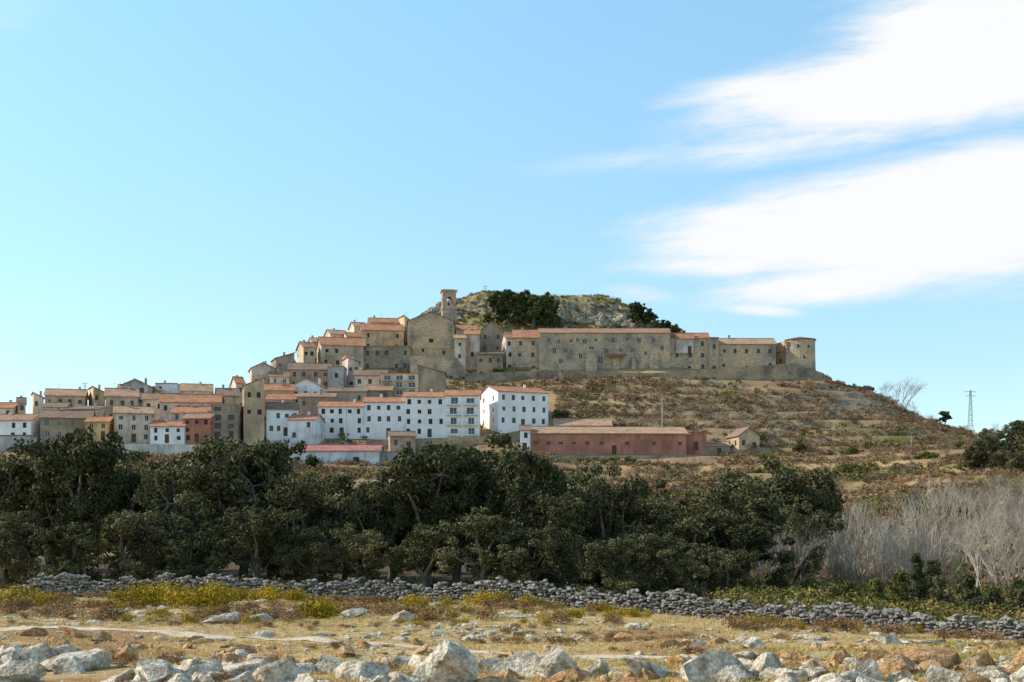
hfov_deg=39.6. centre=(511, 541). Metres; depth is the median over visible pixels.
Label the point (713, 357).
walls
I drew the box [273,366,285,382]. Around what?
windows
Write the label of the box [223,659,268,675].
limestone boulder
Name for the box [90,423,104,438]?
windows
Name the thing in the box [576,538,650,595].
holm oak tree
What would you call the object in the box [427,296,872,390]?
summit rock outcrop
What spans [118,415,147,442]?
windows
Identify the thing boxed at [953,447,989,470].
holm oak tree
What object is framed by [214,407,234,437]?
windows
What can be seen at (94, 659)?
limestone boulder
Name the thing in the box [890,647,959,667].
ochre boulder
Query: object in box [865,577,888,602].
evergreen shrub
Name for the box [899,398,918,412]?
bare tree
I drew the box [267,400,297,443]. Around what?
walls
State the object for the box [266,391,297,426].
walls
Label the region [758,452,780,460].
evergreen bush
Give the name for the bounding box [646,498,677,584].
holm oak tree
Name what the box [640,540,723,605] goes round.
holm oak tree
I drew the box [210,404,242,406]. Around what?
roof
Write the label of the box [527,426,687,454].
brick barn
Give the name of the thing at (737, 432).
roof
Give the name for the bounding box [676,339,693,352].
walls
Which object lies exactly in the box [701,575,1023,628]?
valley shrubs
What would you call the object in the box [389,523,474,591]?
holm oak tree
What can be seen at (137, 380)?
roof
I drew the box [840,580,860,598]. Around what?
evergreen shrub
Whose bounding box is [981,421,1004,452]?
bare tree
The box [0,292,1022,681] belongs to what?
ground terrain
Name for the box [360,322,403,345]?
walls
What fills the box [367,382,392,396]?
walls
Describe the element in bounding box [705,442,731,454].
stone shed
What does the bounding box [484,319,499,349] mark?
windows
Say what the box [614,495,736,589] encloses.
holm oak tree
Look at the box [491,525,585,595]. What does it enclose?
holm oak tree
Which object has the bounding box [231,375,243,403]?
walls
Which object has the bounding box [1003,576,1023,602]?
evergreen shrub
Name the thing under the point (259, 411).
windows
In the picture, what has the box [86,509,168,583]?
holm oak tree
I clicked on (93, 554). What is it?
holm oak tree
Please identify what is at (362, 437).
garden shrubs
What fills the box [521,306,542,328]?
pine tree
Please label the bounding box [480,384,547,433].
walls
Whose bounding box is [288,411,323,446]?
walls
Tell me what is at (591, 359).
buttresses
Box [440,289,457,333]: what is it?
church bell tower
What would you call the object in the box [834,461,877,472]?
evergreen bush
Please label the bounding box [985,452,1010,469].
holm oak tree
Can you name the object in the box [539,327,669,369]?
walls
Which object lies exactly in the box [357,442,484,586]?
holm oak tree
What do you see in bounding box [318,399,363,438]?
walls
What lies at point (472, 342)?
walls
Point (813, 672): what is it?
limestone boulder
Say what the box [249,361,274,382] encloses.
walls
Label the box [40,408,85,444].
walls
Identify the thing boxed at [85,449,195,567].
holm oak tree
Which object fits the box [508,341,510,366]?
windows
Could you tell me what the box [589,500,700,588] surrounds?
holm oak tree
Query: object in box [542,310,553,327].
pine tree
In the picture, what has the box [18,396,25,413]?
walls
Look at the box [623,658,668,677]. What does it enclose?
limestone boulder
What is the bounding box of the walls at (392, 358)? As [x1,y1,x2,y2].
[364,347,411,369]
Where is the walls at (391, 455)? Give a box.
[380,452,410,463]
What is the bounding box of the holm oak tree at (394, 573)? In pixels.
[364,479,439,578]
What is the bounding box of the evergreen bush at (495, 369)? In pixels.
[492,366,506,371]
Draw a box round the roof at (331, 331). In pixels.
[323,329,345,336]
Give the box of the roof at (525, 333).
[512,327,538,337]
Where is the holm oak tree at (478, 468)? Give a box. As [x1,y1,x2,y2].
[379,440,514,582]
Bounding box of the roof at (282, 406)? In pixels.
[265,399,299,412]
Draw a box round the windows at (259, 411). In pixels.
[247,392,261,414]
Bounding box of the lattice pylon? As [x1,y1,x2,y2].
[965,390,975,434]
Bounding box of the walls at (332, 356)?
[317,336,363,368]
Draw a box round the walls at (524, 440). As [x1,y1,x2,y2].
[520,431,529,453]
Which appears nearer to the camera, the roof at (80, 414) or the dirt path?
the dirt path
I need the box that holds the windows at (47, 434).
[45,420,74,436]
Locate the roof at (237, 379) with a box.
[229,375,245,385]
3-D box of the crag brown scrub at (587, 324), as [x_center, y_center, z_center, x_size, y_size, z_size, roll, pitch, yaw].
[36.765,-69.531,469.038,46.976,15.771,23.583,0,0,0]
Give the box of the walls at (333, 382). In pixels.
[328,365,346,387]
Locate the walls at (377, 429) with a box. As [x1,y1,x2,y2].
[364,394,403,438]
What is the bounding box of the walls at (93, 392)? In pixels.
[89,385,104,405]
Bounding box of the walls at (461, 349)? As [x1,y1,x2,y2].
[455,338,465,371]
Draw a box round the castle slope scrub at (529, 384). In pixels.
[391,367,588,395]
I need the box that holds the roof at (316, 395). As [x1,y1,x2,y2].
[296,389,336,396]
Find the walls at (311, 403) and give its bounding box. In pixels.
[298,390,335,413]
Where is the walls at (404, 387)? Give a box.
[381,372,417,396]
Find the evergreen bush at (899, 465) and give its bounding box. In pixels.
[888,460,919,471]
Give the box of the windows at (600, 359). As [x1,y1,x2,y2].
[547,337,663,362]
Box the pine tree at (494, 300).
[486,290,509,320]
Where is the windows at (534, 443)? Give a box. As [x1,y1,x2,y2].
[533,442,681,453]
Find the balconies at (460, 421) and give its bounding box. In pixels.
[446,401,477,435]
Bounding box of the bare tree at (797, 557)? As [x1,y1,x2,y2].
[751,531,814,585]
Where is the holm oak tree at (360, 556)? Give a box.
[314,493,378,576]
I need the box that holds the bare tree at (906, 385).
[891,376,927,408]
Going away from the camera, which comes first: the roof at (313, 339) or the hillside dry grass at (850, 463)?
the hillside dry grass at (850, 463)
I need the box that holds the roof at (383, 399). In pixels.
[362,397,404,401]
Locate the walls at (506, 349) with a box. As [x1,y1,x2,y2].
[502,332,512,366]
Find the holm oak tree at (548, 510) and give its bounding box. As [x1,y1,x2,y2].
[505,486,620,594]
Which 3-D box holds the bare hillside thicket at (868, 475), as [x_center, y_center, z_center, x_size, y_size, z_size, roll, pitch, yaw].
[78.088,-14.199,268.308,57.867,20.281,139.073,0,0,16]
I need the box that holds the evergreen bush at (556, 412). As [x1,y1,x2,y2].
[552,409,570,417]
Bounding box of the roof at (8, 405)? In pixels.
[0,402,17,407]
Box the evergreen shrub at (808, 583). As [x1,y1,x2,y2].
[801,578,821,593]
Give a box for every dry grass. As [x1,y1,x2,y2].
[0,595,1023,681]
[555,378,1019,527]
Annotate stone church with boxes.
[407,311,454,357]
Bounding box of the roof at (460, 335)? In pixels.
[453,333,466,341]
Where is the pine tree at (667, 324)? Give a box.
[662,320,671,332]
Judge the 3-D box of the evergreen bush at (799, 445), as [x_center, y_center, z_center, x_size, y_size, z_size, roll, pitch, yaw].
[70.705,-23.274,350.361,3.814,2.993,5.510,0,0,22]
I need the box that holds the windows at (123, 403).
[109,383,133,415]
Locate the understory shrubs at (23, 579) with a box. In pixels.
[0,570,761,606]
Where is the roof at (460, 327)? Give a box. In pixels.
[456,323,477,329]
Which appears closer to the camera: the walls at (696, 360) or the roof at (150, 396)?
the roof at (150, 396)
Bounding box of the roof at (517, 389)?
[481,384,549,393]
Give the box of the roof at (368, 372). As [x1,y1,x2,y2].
[353,366,387,378]
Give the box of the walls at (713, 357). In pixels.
[709,338,717,368]
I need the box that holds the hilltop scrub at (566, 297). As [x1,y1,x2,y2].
[419,290,651,330]
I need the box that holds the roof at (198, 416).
[181,411,214,418]
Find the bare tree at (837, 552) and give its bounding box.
[825,528,865,579]
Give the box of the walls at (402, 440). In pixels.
[388,435,415,453]
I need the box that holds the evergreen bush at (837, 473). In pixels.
[828,471,848,479]
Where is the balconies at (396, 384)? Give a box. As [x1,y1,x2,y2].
[381,377,416,395]
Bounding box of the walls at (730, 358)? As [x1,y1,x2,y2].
[718,336,775,368]
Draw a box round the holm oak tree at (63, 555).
[27,522,100,580]
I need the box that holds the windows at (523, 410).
[493,381,544,424]
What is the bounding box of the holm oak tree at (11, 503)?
[0,453,35,567]
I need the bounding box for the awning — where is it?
[607,354,625,355]
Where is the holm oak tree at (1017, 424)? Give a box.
[1003,420,1023,447]
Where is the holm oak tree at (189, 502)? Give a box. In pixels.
[131,462,234,571]
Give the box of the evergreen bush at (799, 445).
[792,441,805,451]
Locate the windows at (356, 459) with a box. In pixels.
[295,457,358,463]
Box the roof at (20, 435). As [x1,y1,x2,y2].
[0,435,37,437]
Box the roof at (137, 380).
[120,378,154,387]
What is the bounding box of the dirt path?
[0,626,668,658]
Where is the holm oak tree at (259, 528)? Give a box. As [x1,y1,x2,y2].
[203,505,305,577]
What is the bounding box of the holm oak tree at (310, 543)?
[270,525,341,578]
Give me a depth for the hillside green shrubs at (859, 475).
311.49 m
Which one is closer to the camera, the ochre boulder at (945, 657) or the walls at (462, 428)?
the ochre boulder at (945, 657)
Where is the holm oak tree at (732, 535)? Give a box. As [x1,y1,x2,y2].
[689,512,795,590]
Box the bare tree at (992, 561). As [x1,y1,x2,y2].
[953,518,1012,589]
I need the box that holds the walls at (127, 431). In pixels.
[114,403,152,443]
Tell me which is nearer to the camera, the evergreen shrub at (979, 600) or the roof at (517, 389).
the evergreen shrub at (979, 600)
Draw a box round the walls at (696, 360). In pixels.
[670,330,708,368]
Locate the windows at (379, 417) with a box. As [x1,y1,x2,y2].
[366,405,400,435]
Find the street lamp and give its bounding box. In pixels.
[343,408,346,439]
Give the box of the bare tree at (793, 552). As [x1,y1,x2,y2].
[774,527,822,580]
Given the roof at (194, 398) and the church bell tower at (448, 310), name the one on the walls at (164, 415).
the roof at (194, 398)
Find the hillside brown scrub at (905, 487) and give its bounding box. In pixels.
[552,374,1023,527]
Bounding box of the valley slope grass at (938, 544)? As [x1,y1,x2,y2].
[793,495,1023,588]
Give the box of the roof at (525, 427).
[519,425,531,432]
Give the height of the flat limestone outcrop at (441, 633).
1.103 m
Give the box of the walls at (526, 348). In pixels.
[513,328,538,367]
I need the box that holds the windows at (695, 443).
[694,442,697,449]
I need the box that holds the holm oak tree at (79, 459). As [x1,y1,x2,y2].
[6,425,145,579]
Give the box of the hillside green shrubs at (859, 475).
[557,375,1023,527]
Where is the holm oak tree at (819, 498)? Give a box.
[755,469,847,565]
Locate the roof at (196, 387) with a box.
[180,383,213,393]
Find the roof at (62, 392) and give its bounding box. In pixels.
[43,388,88,399]
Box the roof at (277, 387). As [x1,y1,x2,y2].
[264,380,295,390]
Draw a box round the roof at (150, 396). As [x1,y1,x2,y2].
[141,391,180,399]
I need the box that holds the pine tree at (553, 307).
[543,298,559,327]
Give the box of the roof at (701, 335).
[670,333,709,337]
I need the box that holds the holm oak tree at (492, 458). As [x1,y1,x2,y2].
[443,432,582,584]
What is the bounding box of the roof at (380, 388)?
[365,385,394,390]
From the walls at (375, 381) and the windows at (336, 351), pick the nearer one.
the walls at (375, 381)
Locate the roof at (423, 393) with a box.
[402,388,444,396]
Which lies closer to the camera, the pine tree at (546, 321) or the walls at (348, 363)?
the walls at (348, 363)
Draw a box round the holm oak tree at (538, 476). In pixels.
[462,450,572,577]
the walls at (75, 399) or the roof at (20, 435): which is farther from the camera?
the walls at (75, 399)
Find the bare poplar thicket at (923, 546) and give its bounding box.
[751,468,1023,587]
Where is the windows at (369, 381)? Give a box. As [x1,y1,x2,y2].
[358,379,380,383]
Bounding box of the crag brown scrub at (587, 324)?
[557,313,651,327]
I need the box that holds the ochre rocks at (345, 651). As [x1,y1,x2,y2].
[20,627,1023,681]
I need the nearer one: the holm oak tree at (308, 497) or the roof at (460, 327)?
the holm oak tree at (308, 497)
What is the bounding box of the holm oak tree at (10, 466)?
[0,438,99,575]
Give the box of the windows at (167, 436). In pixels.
[154,428,180,442]
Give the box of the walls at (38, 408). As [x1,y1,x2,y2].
[32,391,43,413]
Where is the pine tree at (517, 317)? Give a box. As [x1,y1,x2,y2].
[508,309,524,326]
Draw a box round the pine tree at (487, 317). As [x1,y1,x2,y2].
[482,313,494,322]
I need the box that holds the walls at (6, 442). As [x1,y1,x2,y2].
[0,436,36,452]
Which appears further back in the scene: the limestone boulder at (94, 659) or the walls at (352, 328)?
the walls at (352, 328)
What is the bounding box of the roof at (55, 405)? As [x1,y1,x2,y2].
[41,402,71,407]
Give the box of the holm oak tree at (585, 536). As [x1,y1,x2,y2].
[554,489,614,587]
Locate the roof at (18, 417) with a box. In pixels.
[0,414,39,420]
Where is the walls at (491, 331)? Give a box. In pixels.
[480,322,503,351]
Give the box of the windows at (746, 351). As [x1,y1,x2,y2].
[722,349,771,366]
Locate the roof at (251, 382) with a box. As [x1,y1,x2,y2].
[241,375,265,389]
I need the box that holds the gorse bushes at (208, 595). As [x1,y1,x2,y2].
[0,579,807,629]
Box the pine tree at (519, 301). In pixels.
[509,292,526,313]
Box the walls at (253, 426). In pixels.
[243,376,263,444]
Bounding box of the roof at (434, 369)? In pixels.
[417,364,447,376]
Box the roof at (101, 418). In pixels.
[84,413,113,421]
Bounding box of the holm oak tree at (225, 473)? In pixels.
[166,435,300,578]
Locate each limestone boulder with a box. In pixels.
[0,660,46,681]
[20,643,56,662]
[40,648,112,670]
[52,655,85,674]
[135,659,175,681]
[181,659,223,674]
[200,612,239,624]
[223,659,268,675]
[249,613,274,622]
[251,657,304,681]
[315,655,341,673]
[340,608,367,617]
[346,661,390,679]
[388,610,413,621]
[411,639,478,681]
[476,658,502,673]
[492,651,540,676]
[533,646,579,678]
[585,658,610,677]
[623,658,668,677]
[681,648,744,681]
[691,639,707,646]
[733,651,755,658]
[741,636,766,648]
[751,652,782,673]
[794,634,828,640]
[799,665,821,680]
[852,658,883,680]
[871,633,901,644]
[924,664,960,681]
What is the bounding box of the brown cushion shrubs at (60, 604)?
[0,588,1014,640]
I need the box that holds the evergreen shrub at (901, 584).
[885,570,910,600]
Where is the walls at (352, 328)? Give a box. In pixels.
[349,320,358,332]
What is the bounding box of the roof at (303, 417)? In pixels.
[286,414,325,422]
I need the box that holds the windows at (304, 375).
[292,372,326,386]
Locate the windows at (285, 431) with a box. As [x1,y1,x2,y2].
[269,413,296,435]
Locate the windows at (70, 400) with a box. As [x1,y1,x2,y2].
[49,399,81,403]
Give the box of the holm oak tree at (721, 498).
[681,487,768,552]
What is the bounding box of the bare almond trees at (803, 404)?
[557,369,979,477]
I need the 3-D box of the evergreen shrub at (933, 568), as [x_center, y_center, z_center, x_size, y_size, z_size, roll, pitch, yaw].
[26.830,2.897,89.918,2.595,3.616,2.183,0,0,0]
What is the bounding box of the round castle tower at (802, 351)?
[784,337,815,369]
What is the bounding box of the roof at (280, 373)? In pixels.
[268,368,289,376]
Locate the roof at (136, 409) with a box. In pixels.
[112,403,153,416]
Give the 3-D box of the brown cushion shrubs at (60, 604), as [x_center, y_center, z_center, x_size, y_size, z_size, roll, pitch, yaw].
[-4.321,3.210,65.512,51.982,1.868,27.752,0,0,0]
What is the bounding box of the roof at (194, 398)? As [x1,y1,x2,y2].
[158,392,223,402]
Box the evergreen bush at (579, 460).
[576,456,616,464]
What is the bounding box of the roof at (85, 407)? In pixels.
[64,406,107,408]
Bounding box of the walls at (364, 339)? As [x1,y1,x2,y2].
[344,331,365,345]
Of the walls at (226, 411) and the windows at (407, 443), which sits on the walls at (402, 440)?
the windows at (407, 443)
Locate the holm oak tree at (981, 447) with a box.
[963,437,1003,469]
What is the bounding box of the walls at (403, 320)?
[399,316,408,344]
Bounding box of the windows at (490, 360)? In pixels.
[479,346,499,372]
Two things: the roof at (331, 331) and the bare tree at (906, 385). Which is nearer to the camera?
the bare tree at (906, 385)
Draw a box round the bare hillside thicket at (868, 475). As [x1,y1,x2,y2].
[800,436,1023,507]
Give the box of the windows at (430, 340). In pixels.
[422,339,444,354]
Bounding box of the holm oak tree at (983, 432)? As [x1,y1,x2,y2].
[977,428,1011,453]
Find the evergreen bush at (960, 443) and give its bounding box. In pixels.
[940,439,967,448]
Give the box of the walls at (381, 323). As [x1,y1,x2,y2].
[369,316,399,323]
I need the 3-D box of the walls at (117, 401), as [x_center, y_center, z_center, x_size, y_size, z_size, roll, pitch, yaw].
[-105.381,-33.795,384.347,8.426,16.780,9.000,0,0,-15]
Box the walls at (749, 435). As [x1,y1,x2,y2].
[726,428,759,452]
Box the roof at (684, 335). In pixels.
[674,333,694,338]
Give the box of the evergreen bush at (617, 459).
[600,456,636,462]
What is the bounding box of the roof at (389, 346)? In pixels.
[364,346,412,350]
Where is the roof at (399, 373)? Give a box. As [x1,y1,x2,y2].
[380,371,418,373]
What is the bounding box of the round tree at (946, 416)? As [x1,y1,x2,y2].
[936,411,952,423]
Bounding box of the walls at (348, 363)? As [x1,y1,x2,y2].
[343,358,358,386]
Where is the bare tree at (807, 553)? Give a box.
[766,519,833,586]
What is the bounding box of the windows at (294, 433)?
[292,409,313,437]
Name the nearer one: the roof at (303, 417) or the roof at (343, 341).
the roof at (303, 417)
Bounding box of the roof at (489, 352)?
[476,352,503,353]
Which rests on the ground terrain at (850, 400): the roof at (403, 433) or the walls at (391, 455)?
the walls at (391, 455)
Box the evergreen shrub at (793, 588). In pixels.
[784,585,803,596]
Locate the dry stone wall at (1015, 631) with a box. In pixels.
[18,572,1023,640]
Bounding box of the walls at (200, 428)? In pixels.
[183,411,213,444]
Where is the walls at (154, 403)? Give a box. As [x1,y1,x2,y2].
[142,392,159,419]
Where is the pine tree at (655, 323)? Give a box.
[651,320,663,327]
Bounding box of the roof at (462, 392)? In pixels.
[444,387,481,399]
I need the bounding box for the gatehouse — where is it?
[776,341,785,363]
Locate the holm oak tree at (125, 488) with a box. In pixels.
[55,466,169,574]
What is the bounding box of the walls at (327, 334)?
[324,328,343,336]
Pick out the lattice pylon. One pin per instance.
(969, 408)
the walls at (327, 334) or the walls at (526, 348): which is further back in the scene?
the walls at (327, 334)
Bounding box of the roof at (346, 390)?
[325,384,368,391]
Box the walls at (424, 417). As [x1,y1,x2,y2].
[404,389,444,437]
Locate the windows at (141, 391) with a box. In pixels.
[138,388,143,402]
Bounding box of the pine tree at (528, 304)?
[519,289,537,323]
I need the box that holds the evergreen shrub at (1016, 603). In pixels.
[992,599,1023,616]
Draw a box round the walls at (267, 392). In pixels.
[264,381,294,417]
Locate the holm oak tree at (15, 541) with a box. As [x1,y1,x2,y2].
[0,510,47,588]
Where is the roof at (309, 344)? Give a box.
[295,341,316,350]
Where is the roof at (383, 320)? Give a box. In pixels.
[367,315,399,322]
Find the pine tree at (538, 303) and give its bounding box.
[526,295,543,326]
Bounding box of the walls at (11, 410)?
[0,400,17,415]
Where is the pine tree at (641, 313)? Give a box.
[637,303,647,319]
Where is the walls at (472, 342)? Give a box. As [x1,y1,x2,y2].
[465,328,479,369]
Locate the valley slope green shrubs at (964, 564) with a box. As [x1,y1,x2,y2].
[741,487,1023,582]
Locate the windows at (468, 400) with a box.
[450,397,474,433]
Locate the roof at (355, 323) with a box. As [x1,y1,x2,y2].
[347,322,364,329]
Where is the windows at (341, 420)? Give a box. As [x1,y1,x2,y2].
[322,409,360,433]
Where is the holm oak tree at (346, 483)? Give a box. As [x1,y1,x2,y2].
[311,473,367,579]
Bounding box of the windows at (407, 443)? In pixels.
[394,440,410,449]
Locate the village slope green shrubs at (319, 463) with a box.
[18,453,558,479]
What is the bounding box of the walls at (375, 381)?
[355,367,380,387]
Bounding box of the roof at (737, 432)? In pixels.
[725,426,761,437]
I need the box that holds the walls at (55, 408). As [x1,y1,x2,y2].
[43,400,70,409]
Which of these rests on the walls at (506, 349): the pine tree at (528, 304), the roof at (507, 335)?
the roof at (507, 335)
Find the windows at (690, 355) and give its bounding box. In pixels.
[675,342,703,368]
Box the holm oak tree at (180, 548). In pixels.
[150,520,236,582]
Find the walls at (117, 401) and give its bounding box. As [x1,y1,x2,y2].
[106,386,137,415]
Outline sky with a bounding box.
[0,0,1023,439]
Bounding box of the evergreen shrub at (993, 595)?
[983,587,1005,605]
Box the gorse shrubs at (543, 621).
[104,591,944,633]
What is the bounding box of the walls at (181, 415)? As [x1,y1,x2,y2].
[171,404,192,419]
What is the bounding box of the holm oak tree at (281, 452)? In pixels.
[213,439,321,581]
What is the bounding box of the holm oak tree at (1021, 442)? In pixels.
[1013,434,1023,446]
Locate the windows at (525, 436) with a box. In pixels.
[522,433,527,450]
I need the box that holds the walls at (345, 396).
[327,384,366,400]
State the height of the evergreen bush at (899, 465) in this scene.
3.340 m
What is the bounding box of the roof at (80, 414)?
[38,409,95,418]
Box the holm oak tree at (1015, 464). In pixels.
[999,448,1023,469]
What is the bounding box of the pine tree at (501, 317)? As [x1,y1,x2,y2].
[494,306,509,326]
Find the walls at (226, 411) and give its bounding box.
[211,402,242,442]
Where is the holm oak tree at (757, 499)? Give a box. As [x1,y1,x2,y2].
[701,457,816,580]
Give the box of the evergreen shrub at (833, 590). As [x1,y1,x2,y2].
[818,586,841,601]
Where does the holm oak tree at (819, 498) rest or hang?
on the ground terrain at (850, 400)
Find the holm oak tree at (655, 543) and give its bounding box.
[586,532,698,601]
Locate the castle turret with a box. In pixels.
[785,342,789,363]
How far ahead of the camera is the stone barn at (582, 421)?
368.49 m
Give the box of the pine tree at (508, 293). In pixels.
[498,289,516,316]
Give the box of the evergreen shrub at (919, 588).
[900,553,929,602]
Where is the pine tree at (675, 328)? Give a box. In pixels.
[669,324,685,332]
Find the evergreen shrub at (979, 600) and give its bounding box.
[965,595,993,613]
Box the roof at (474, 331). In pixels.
[464,327,480,338]
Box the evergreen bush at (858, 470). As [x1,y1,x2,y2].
[850,465,879,473]
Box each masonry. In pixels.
[98,444,199,455]
[366,436,490,447]
[410,356,464,378]
[465,371,536,382]
[535,363,823,379]
[544,455,695,462]
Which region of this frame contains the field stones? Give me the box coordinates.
[0,595,1013,681]
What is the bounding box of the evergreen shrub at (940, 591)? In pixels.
[923,575,955,606]
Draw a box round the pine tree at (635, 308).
[628,301,641,322]
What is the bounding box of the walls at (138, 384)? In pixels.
[122,379,153,405]
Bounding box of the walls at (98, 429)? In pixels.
[86,413,113,443]
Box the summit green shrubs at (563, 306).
[456,290,650,327]
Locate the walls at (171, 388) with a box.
[155,381,179,392]
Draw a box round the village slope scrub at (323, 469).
[0,446,559,478]
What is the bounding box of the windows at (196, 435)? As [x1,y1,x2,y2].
[186,420,207,441]
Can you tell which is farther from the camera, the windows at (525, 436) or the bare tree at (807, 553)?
the windows at (525, 436)
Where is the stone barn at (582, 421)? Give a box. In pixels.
[553,418,612,425]
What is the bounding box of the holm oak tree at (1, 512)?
[0,463,54,578]
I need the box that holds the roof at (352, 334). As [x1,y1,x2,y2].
[342,330,366,337]
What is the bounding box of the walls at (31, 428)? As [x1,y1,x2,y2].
[0,412,39,439]
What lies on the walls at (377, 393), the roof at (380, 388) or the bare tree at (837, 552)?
the roof at (380, 388)
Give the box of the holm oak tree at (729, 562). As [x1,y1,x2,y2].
[695,547,762,593]
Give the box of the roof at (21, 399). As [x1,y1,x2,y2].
[16,397,26,404]
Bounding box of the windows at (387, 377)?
[384,375,414,393]
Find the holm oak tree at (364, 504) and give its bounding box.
[329,480,413,569]
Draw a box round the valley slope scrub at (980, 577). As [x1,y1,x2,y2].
[737,492,1023,589]
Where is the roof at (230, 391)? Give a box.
[214,388,240,395]
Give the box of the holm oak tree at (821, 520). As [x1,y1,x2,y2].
[769,501,848,584]
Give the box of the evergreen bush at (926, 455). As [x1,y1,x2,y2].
[913,449,939,458]
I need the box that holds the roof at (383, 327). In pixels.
[359,322,404,330]
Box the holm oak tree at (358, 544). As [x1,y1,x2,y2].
[325,522,405,581]
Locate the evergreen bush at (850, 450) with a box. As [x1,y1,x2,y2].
[839,446,860,454]
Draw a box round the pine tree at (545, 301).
[540,291,554,319]
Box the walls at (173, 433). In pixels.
[150,419,184,444]
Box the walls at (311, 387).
[294,378,326,392]
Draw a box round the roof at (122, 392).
[104,385,139,400]
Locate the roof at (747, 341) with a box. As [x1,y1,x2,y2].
[718,335,776,343]
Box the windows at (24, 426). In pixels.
[11,423,34,435]
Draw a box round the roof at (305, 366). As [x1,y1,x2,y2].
[287,362,331,369]
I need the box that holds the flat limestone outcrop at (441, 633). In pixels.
[2,608,1005,649]
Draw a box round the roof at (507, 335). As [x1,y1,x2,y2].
[500,331,514,341]
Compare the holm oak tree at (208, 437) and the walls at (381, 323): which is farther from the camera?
the walls at (381, 323)
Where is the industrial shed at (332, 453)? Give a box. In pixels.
[289,444,383,465]
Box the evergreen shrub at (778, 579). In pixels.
[765,570,788,590]
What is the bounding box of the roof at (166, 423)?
[148,420,186,426]
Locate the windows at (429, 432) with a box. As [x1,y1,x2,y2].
[406,399,442,436]
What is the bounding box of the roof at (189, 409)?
[170,406,210,412]
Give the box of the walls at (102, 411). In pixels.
[65,402,106,415]
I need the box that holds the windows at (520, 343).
[518,341,534,366]
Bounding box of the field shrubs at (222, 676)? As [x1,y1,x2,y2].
[22,617,1023,681]
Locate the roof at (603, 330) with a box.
[538,328,670,332]
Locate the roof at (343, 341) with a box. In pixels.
[316,336,364,350]
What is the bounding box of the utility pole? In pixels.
[659,398,662,426]
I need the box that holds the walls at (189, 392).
[181,382,211,393]
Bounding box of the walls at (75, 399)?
[45,387,87,405]
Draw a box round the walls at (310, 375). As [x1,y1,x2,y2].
[289,362,327,387]
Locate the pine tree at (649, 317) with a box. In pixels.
[641,308,658,326]
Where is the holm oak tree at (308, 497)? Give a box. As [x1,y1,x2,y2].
[261,472,356,580]
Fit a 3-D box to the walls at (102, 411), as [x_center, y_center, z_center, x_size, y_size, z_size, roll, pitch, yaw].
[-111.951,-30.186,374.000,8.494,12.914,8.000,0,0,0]
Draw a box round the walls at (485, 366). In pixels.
[477,354,502,372]
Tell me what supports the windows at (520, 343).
attached to the walls at (526, 348)
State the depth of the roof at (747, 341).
434.92 m
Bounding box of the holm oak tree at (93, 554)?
[87,550,144,568]
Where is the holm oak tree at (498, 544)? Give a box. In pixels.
[419,506,532,587]
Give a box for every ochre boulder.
[40,634,69,645]
[58,626,92,637]
[90,630,111,640]
[113,644,138,661]
[831,652,851,663]
[859,648,889,661]
[884,652,915,671]
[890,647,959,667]
[954,649,996,670]
[955,670,990,681]
[1005,648,1023,674]
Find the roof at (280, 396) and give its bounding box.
[265,393,297,399]
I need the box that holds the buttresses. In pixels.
[585,349,658,370]
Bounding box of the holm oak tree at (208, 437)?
[161,435,234,572]
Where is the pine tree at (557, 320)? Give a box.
[551,315,561,326]
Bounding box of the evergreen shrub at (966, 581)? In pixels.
[950,574,985,612]
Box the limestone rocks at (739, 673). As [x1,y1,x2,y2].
[0,644,1023,681]
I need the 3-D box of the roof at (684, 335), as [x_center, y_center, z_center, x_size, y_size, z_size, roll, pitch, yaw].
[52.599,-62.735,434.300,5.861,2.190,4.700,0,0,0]
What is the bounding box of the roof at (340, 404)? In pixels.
[317,401,364,406]
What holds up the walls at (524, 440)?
on the ground terrain at (850, 400)
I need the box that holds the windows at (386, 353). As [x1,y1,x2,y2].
[366,351,406,367]
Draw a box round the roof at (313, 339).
[308,335,316,341]
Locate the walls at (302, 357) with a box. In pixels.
[296,340,314,362]
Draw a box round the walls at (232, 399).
[222,385,239,403]
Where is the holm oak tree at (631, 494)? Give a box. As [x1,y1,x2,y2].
[566,462,675,589]
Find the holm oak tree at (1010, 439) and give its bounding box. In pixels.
[985,429,1023,455]
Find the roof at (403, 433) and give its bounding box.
[386,431,416,438]
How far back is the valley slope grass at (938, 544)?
159.10 m
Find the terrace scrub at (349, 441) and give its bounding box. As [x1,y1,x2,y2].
[327,439,519,455]
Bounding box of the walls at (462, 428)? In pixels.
[445,388,479,437]
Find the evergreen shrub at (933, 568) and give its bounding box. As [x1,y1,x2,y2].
[922,560,943,603]
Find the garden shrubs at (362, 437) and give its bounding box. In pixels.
[142,368,517,445]
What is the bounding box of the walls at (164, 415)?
[160,392,222,419]
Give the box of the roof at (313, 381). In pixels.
[295,378,327,388]
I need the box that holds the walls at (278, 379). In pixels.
[269,369,288,383]
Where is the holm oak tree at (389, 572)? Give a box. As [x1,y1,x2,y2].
[354,528,391,579]
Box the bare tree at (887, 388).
[879,381,897,397]
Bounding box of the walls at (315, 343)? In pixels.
[309,336,316,358]
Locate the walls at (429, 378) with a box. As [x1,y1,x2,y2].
[418,365,445,390]
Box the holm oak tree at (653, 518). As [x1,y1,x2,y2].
[634,501,737,569]
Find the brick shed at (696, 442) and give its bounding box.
[687,430,706,454]
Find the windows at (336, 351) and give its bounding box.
[324,333,359,364]
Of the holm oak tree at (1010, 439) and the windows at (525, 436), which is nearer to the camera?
the holm oak tree at (1010, 439)
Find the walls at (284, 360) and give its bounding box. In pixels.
[271,352,293,370]

